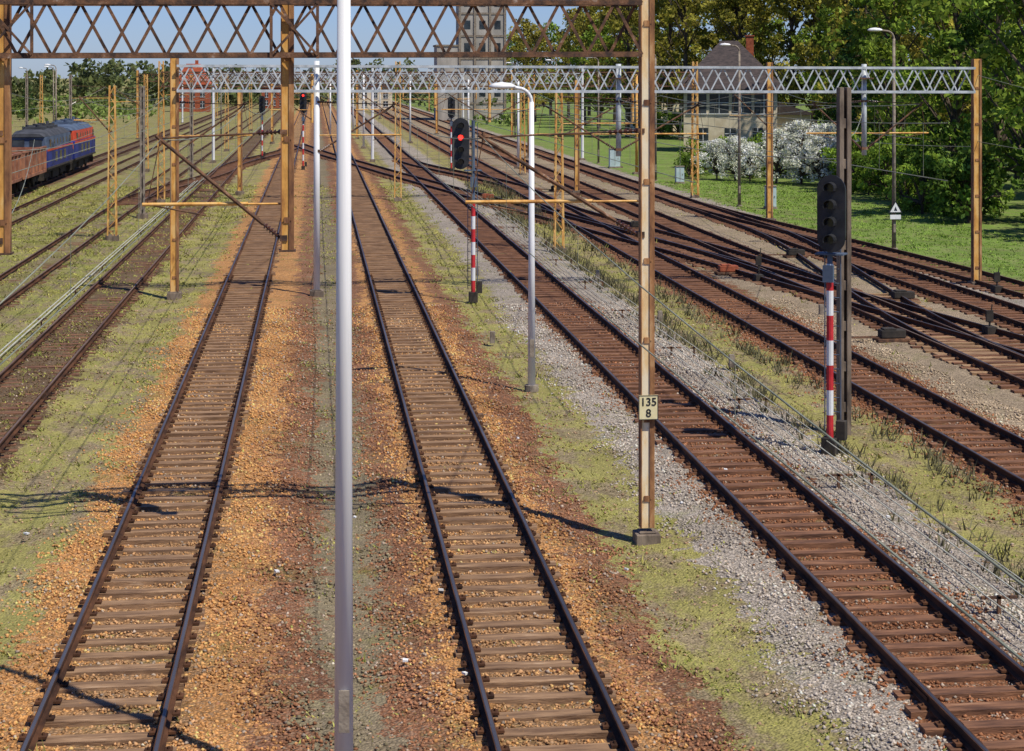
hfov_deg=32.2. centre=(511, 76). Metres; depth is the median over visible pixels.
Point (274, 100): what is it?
windows
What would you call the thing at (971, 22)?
maple tree
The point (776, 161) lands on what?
blossoming hawthorn bush
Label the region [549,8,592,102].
birch tree
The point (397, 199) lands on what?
catenary gantry
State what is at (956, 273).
turnout track
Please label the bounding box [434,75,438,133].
catenary mast
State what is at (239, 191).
catenary mast
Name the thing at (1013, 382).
railway track
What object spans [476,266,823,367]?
lineside markers
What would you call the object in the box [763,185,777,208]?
relay cabinet
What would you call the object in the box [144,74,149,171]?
catenary mast
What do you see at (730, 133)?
window frames
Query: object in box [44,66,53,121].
street lamp
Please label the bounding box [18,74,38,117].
spruce tree
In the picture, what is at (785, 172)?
green bush
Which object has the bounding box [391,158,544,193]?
turnout track
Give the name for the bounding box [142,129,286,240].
catenary cantilever
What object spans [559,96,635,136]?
catenary cantilever
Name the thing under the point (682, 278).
railway track
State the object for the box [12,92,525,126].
distant shrub belt
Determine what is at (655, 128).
street lamp
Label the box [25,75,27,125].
catenary mast
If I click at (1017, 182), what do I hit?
green bush
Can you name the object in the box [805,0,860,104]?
poplar tree
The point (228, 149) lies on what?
catenary mast
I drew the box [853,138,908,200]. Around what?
green bush
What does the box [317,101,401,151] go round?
catenary cantilever
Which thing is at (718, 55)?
roof
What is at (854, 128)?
green bush
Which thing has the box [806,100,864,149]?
catenary cantilever
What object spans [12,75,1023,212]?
feeder wires
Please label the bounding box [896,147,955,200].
green bush
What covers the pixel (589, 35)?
lime tree
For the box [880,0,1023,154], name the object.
lime tree
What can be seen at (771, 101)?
overhead line
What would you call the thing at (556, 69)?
street lamp
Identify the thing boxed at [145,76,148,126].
catenary mast
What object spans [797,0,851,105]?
poplar tree
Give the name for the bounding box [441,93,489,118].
catenary cantilever
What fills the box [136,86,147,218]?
catenary mast
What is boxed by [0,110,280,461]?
railway track
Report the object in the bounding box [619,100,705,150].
catenary cantilever
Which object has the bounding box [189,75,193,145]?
catenary mast
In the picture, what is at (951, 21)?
birch tree
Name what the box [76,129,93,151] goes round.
windows and grilles
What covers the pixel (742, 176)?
green bush
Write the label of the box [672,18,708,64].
lime tree
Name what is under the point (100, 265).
signal wire run
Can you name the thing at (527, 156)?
catenary mast
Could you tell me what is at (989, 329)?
point lever
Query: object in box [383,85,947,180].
overhead line
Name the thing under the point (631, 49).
lime tree
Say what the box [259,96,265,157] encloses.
railway signal
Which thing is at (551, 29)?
lime tree
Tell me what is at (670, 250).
crossover track
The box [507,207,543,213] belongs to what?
point machine
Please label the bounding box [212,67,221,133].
street lamp
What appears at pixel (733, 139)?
blossoming hawthorn bush
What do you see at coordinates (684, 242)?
turnout track
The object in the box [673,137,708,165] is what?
green bush
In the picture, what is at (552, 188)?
point machine
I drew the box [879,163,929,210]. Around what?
green bush
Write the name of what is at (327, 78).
catenary gantry
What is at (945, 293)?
railway track
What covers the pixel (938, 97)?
lime tree
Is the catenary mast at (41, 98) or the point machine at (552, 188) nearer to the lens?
the point machine at (552, 188)
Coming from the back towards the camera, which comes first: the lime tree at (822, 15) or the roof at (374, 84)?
the roof at (374, 84)
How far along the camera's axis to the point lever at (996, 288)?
64.29 m
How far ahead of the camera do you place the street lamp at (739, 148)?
107.11 m
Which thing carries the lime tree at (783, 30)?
on the ground
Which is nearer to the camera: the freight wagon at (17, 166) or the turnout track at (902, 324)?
the turnout track at (902, 324)
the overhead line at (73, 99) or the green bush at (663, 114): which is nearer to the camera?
the overhead line at (73, 99)
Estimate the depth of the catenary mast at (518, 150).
150.89 m
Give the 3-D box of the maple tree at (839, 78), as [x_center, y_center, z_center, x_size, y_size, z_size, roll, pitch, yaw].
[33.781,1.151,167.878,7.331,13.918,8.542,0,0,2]
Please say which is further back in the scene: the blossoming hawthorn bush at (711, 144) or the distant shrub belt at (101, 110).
the distant shrub belt at (101, 110)
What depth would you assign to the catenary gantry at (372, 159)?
164.51 m
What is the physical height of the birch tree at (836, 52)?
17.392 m
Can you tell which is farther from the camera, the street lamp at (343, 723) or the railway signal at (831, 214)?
the railway signal at (831, 214)
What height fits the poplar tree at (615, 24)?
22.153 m
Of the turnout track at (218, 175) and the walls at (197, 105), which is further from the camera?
the walls at (197, 105)
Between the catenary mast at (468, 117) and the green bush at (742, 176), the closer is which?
the green bush at (742, 176)
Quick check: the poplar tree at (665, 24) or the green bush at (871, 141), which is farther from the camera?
the poplar tree at (665, 24)
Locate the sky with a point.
(221, 27)
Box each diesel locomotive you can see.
[12,121,72,182]
[52,117,95,172]
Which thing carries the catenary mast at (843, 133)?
on the ground
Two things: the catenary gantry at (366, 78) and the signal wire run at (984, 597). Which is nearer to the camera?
the signal wire run at (984, 597)
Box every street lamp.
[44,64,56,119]
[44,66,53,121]
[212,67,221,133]
[334,0,352,750]
[489,82,538,391]
[506,62,516,137]
[545,59,557,150]
[585,57,599,162]
[655,55,657,180]
[720,43,741,206]
[868,28,897,248]
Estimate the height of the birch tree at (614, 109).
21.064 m
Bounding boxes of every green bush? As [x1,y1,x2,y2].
[657,106,673,124]
[657,118,672,138]
[664,110,683,137]
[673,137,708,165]
[675,155,701,178]
[677,150,708,177]
[688,148,713,173]
[712,135,732,172]
[725,136,764,175]
[741,150,765,177]
[754,131,784,173]
[779,148,816,175]
[819,132,884,192]
[851,123,876,136]
[851,155,890,194]
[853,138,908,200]
[857,141,884,191]
[861,136,881,189]
[872,124,942,182]
[876,148,905,170]
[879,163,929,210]
[887,152,955,213]
[896,140,948,196]
[896,142,952,205]
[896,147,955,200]
[903,151,956,208]
[925,143,1014,217]
[926,157,1007,222]
[928,149,1009,221]
[1010,173,1023,220]
[1013,140,1023,160]
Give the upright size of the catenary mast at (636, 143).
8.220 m
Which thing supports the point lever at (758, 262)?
on the ground
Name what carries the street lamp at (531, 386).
on the ground
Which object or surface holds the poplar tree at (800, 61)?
on the ground
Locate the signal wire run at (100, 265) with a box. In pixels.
[0,180,197,359]
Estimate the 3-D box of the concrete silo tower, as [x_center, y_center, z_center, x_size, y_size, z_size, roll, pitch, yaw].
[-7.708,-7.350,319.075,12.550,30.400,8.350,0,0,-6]
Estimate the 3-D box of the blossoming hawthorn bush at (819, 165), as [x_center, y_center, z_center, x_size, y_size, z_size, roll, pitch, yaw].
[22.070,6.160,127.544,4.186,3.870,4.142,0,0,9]
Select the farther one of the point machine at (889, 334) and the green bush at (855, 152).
the green bush at (855, 152)
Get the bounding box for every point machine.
[480,194,493,199]
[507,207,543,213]
[537,185,560,190]
[618,221,637,228]
[689,264,737,274]
[759,248,808,257]
[851,327,910,341]
[857,289,919,300]
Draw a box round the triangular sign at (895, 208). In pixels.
[889,201,901,218]
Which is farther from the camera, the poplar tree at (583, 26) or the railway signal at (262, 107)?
the poplar tree at (583, 26)
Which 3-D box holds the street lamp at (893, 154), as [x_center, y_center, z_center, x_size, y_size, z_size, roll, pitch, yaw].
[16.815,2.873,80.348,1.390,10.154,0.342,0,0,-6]
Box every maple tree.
[812,7,887,127]
[828,40,886,126]
[927,0,1023,207]
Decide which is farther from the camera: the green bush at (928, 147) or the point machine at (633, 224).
the green bush at (928, 147)
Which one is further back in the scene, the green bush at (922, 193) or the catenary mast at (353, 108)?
the catenary mast at (353, 108)
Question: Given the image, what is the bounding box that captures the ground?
[0,79,1023,750]
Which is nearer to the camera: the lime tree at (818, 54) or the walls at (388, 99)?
the lime tree at (818, 54)
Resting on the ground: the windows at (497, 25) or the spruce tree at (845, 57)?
the spruce tree at (845, 57)
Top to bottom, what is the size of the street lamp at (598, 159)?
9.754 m
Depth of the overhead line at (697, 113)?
82.59 m
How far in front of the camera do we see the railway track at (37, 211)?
124.86 m
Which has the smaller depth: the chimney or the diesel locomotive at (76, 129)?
the diesel locomotive at (76, 129)
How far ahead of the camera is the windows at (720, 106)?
183.22 m
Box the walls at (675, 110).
[625,97,681,132]
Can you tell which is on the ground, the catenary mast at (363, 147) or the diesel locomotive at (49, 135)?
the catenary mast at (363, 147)
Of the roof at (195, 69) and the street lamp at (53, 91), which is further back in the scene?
the roof at (195, 69)
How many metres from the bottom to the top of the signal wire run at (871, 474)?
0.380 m
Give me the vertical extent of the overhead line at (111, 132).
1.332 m
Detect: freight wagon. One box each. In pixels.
[12,146,46,192]
[12,152,21,183]
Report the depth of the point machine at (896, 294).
61.70 m
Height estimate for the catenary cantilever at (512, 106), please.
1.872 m
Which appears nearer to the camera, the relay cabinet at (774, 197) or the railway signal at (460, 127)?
the railway signal at (460, 127)
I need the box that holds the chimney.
[745,35,753,55]
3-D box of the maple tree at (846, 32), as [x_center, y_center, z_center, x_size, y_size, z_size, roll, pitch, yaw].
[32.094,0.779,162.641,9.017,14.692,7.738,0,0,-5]
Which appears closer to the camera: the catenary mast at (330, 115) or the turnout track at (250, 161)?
the turnout track at (250, 161)
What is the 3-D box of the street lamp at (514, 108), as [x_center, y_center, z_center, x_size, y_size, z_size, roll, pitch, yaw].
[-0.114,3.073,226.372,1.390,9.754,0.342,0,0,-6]
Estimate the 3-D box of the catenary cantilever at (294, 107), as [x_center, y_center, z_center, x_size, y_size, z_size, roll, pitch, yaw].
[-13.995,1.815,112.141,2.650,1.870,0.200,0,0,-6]
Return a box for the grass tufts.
[0,177,1023,750]
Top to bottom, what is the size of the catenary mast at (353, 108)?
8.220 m
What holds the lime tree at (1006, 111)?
on the ground
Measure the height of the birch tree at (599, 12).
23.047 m
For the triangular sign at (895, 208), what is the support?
attached to the street lamp at (893, 154)
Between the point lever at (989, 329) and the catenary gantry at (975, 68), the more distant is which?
the catenary gantry at (975, 68)
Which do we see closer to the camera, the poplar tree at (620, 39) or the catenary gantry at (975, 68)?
the catenary gantry at (975, 68)
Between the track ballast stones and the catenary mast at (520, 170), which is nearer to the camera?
the track ballast stones
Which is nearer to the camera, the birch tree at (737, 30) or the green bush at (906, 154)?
the green bush at (906, 154)
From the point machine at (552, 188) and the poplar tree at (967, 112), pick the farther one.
the poplar tree at (967, 112)
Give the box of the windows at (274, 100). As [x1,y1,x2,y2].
[265,92,280,104]
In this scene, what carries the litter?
on the ground
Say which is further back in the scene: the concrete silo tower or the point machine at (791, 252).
the concrete silo tower
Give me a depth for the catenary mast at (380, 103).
329.25 m
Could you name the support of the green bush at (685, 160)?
on the ground
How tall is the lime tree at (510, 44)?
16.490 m
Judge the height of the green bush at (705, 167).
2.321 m
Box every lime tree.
[506,34,540,108]
[526,21,572,115]
[559,13,606,115]
[568,20,631,127]
[603,27,637,65]
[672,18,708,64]
[751,18,801,101]
[787,4,848,124]
[802,14,830,110]
[817,0,952,142]
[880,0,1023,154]
[911,5,978,125]
[926,0,1023,188]
[940,0,1023,177]
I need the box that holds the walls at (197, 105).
[179,85,210,111]
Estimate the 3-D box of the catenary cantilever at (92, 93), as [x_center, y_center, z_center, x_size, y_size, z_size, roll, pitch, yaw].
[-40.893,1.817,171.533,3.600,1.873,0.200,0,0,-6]
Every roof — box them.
[179,64,211,84]
[260,76,280,87]
[358,76,391,87]
[623,75,682,96]
[675,41,814,114]
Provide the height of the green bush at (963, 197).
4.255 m
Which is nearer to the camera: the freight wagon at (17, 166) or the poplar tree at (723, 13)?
the freight wagon at (17, 166)
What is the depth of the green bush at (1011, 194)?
99.36 m
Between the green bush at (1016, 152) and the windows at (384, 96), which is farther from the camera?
the windows at (384, 96)
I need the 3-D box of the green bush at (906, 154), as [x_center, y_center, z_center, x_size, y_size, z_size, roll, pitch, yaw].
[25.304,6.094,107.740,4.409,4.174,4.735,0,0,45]
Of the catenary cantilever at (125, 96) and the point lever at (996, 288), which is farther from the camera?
the catenary cantilever at (125, 96)
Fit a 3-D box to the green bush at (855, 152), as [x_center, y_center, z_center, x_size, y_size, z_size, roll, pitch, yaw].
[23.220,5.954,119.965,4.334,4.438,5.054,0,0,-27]
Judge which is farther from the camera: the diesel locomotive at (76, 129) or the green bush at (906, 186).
the diesel locomotive at (76, 129)
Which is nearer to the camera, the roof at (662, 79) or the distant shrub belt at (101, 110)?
the roof at (662, 79)
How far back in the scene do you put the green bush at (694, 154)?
138.37 m
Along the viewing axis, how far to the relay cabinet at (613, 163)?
151.59 m
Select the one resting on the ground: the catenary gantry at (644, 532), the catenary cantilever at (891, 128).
the catenary gantry at (644, 532)
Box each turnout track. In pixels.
[110,167,242,205]
[213,146,299,169]
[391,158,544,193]
[519,196,861,293]
[659,197,1023,298]
[738,223,1023,375]
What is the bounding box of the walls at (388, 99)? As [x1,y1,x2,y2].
[358,88,391,108]
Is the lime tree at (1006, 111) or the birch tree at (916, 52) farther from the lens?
the birch tree at (916, 52)
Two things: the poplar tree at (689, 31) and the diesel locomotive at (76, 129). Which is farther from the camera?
the poplar tree at (689, 31)
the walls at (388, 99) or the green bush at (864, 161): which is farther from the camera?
the walls at (388, 99)
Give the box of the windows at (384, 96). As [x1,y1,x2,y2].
[362,93,387,105]
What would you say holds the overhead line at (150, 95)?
hanging from the catenary mast at (147, 169)
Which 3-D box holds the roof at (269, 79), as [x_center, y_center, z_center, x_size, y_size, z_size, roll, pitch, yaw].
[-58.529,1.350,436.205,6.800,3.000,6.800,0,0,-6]
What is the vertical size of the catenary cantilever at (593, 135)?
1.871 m
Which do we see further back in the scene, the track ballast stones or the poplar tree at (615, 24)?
the poplar tree at (615, 24)
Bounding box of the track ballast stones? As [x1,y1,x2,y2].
[0,298,1023,750]
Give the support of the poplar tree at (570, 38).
on the ground
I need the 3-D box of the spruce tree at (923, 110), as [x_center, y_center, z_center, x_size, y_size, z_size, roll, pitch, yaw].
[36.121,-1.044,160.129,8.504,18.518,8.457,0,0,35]
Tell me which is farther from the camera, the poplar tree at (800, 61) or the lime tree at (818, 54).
the lime tree at (818, 54)
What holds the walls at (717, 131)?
on the ground
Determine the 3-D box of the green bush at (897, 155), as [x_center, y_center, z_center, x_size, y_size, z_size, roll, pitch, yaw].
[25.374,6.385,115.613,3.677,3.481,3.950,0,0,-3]
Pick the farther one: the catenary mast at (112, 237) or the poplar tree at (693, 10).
the poplar tree at (693, 10)
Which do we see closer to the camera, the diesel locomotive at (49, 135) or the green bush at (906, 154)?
the green bush at (906, 154)
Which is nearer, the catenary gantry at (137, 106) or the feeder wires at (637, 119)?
the feeder wires at (637, 119)
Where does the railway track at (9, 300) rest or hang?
on the ground
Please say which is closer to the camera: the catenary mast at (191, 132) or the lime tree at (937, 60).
the catenary mast at (191, 132)
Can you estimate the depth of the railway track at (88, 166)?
153.89 m
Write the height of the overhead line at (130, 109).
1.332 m
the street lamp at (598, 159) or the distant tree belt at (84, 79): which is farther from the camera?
the distant tree belt at (84, 79)
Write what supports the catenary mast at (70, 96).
on the ground
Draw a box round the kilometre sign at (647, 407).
[638,395,657,419]
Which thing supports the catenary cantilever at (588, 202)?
attached to the catenary gantry at (644, 532)
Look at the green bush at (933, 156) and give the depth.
104.15 m
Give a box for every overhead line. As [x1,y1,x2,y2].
[0,84,300,364]
[12,85,154,110]
[12,89,226,172]
[80,89,211,124]
[117,85,199,103]
[331,84,1023,662]
[355,87,694,182]
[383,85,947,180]
[514,93,814,139]
[557,87,920,138]
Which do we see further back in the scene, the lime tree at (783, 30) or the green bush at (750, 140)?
the lime tree at (783, 30)
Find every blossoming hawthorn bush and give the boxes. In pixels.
[690,138,736,179]
[713,135,763,179]
[730,141,773,180]
[741,128,796,182]
[762,119,832,183]
[784,122,835,182]
[789,136,835,182]
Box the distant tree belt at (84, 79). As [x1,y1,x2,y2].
[12,58,433,106]
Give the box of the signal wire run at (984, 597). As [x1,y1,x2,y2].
[461,186,1023,625]
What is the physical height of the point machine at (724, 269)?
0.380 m
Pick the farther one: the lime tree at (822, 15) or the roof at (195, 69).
the roof at (195, 69)
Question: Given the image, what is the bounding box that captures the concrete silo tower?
[433,6,505,119]
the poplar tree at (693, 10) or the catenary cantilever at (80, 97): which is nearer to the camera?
the catenary cantilever at (80, 97)
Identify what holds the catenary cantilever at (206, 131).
attached to the catenary gantry at (975, 68)
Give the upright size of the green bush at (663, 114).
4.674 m
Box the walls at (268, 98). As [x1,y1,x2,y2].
[262,88,280,107]
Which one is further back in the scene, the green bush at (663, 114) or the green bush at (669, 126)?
the green bush at (663, 114)
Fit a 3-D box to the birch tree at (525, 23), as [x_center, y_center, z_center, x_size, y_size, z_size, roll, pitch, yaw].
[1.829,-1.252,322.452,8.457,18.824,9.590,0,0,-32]
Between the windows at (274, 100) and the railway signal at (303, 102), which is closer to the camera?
the railway signal at (303, 102)
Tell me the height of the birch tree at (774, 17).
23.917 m
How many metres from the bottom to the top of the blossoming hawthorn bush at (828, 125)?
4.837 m
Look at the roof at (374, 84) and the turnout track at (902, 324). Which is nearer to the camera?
the turnout track at (902, 324)
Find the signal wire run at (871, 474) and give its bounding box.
[486,198,1023,581]
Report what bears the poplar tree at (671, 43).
on the ground
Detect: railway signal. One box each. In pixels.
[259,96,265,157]
[299,92,306,169]
[448,96,454,170]
[452,118,481,302]
[815,175,847,455]
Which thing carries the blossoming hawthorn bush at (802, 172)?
on the ground
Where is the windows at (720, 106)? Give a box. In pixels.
[683,93,796,140]
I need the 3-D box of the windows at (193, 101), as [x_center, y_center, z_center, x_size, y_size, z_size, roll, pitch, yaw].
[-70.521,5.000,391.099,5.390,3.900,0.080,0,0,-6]
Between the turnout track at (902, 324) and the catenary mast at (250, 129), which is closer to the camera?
the turnout track at (902, 324)
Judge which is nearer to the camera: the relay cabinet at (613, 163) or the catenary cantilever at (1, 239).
the catenary cantilever at (1, 239)
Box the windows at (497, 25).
[464,6,500,95]
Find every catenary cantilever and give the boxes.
[0,131,2,243]
[70,85,107,103]
[74,95,111,132]
[110,87,145,108]
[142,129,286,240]
[179,101,251,151]
[270,92,311,119]
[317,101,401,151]
[355,93,397,118]
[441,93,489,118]
[465,128,644,237]
[490,93,539,118]
[536,100,618,150]
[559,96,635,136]
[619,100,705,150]
[731,93,766,125]
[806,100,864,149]
[865,100,928,149]
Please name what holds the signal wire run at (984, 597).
on the ground
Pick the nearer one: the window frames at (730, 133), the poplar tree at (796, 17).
the window frames at (730, 133)
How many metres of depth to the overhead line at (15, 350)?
21.85 m
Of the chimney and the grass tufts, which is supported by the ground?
the grass tufts
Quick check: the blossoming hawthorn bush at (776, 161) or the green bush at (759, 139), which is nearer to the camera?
the blossoming hawthorn bush at (776, 161)
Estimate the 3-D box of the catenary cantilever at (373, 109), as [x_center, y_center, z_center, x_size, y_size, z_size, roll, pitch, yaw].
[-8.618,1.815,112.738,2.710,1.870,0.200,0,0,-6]
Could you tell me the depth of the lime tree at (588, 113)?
351.43 m
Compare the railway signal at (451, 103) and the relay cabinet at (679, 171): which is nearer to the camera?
the relay cabinet at (679, 171)
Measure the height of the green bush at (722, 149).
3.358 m
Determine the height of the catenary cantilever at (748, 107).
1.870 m
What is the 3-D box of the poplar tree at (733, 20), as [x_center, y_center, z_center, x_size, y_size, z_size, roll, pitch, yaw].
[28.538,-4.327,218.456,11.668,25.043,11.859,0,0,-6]
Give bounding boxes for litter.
[23,437,890,674]
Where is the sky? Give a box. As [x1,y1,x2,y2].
[12,3,1010,78]
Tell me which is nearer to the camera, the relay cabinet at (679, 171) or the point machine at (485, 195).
the point machine at (485, 195)
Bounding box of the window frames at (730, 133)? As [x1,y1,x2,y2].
[687,94,757,141]
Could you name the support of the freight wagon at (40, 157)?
on the railway track at (88, 166)
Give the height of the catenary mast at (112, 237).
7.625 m
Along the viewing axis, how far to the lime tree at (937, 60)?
180.48 m
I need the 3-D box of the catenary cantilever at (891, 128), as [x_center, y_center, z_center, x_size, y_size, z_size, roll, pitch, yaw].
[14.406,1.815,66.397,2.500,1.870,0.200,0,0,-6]
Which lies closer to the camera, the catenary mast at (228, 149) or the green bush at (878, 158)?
the green bush at (878, 158)
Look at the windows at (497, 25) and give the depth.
315.33 m
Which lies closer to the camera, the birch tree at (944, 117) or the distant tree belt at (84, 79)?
the birch tree at (944, 117)
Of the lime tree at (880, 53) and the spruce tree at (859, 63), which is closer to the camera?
the lime tree at (880, 53)
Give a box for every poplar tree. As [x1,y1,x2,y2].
[547,20,588,117]
[556,6,610,124]
[588,6,667,136]
[600,5,637,89]
[608,6,680,83]
[631,0,717,129]
[655,0,729,137]
[663,14,719,70]
[697,0,787,74]
[698,0,783,70]
[741,0,831,106]
[758,0,852,126]
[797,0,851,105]
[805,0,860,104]
[908,1,993,113]
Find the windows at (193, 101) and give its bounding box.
[180,92,204,107]
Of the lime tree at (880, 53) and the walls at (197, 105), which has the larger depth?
the walls at (197, 105)
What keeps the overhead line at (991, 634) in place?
hanging from the catenary cantilever at (588, 202)
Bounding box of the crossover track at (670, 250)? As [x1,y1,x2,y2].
[294,143,1023,359]
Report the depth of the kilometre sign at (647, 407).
30.11 m
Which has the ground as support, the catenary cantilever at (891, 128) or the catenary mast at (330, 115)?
the catenary mast at (330, 115)
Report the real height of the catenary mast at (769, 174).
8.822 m
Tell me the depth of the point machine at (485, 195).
112.33 m
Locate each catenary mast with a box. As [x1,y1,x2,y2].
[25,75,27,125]
[39,75,42,122]
[69,75,71,118]
[105,85,118,240]
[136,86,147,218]
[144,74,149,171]
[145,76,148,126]
[187,82,195,179]
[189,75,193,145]
[215,76,217,118]
[224,75,229,151]
[235,89,244,195]
[248,75,251,130]
[270,84,274,143]
[329,84,331,134]
[351,76,354,132]
[361,75,366,148]
[378,75,381,118]
[408,75,412,143]
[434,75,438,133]
[467,79,470,148]
[514,79,521,168]
[518,81,526,174]
[526,75,529,157]
[551,93,565,253]
[572,80,580,192]
[632,74,637,173]
[766,62,775,219]
[836,87,850,434]
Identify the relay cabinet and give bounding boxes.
[608,148,620,167]
[674,166,684,183]
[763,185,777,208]
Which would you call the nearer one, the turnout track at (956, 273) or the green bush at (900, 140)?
the turnout track at (956, 273)
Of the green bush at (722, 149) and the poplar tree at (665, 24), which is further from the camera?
the poplar tree at (665, 24)
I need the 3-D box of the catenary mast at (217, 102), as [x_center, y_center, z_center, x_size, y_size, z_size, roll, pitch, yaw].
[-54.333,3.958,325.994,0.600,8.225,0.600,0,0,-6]
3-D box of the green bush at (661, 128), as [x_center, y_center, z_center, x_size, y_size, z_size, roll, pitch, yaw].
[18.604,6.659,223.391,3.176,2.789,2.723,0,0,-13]
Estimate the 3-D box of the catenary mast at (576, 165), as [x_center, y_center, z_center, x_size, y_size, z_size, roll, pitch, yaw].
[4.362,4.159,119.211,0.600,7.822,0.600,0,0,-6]
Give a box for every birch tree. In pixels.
[506,18,543,119]
[507,25,557,121]
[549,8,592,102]
[575,6,623,117]
[587,6,637,122]
[688,0,751,62]
[709,14,772,56]
[725,0,789,104]
[823,0,910,104]
[852,0,945,132]
[904,3,994,156]
[928,8,1023,127]
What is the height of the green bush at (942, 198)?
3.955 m
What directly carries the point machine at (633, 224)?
on the turnout track at (684, 242)
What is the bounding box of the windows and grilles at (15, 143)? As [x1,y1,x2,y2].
[12,134,70,164]
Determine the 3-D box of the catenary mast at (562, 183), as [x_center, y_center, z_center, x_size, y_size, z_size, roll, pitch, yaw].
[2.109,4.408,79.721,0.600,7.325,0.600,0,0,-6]
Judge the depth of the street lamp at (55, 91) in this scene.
185.81 m
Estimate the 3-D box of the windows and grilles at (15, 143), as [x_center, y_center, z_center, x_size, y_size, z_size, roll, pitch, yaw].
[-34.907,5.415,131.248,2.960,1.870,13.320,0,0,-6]
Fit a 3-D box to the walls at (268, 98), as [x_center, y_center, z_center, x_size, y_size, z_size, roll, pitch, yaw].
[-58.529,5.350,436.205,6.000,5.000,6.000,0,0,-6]
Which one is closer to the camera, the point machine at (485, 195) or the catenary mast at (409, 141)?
the point machine at (485, 195)
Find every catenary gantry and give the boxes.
[0,0,660,545]
[135,70,513,139]
[157,61,698,202]
[167,58,981,299]
[181,75,463,122]
[210,68,584,162]
[215,75,429,111]
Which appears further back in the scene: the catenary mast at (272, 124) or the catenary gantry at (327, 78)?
the catenary gantry at (327, 78)
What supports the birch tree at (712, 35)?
on the ground
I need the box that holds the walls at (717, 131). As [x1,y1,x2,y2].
[684,93,810,151]
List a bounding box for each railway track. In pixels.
[0,107,270,315]
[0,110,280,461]
[12,102,248,197]
[12,102,256,226]
[17,104,308,750]
[322,103,638,750]
[351,107,1023,750]
[374,110,1023,500]
[392,101,1023,334]
[393,107,1023,396]
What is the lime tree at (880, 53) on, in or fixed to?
on the ground
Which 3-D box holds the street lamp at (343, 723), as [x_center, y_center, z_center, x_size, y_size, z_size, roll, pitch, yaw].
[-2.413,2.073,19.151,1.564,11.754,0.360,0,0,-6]
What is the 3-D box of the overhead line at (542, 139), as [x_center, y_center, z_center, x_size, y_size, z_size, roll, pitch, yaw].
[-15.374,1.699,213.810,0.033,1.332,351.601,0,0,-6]
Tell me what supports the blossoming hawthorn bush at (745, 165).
on the ground
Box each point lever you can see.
[753,248,763,280]
[982,304,996,334]
[990,267,1003,292]
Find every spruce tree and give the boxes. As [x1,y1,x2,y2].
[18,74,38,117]
[821,0,890,130]
[851,0,905,127]
[886,18,948,151]
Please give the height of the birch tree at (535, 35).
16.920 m

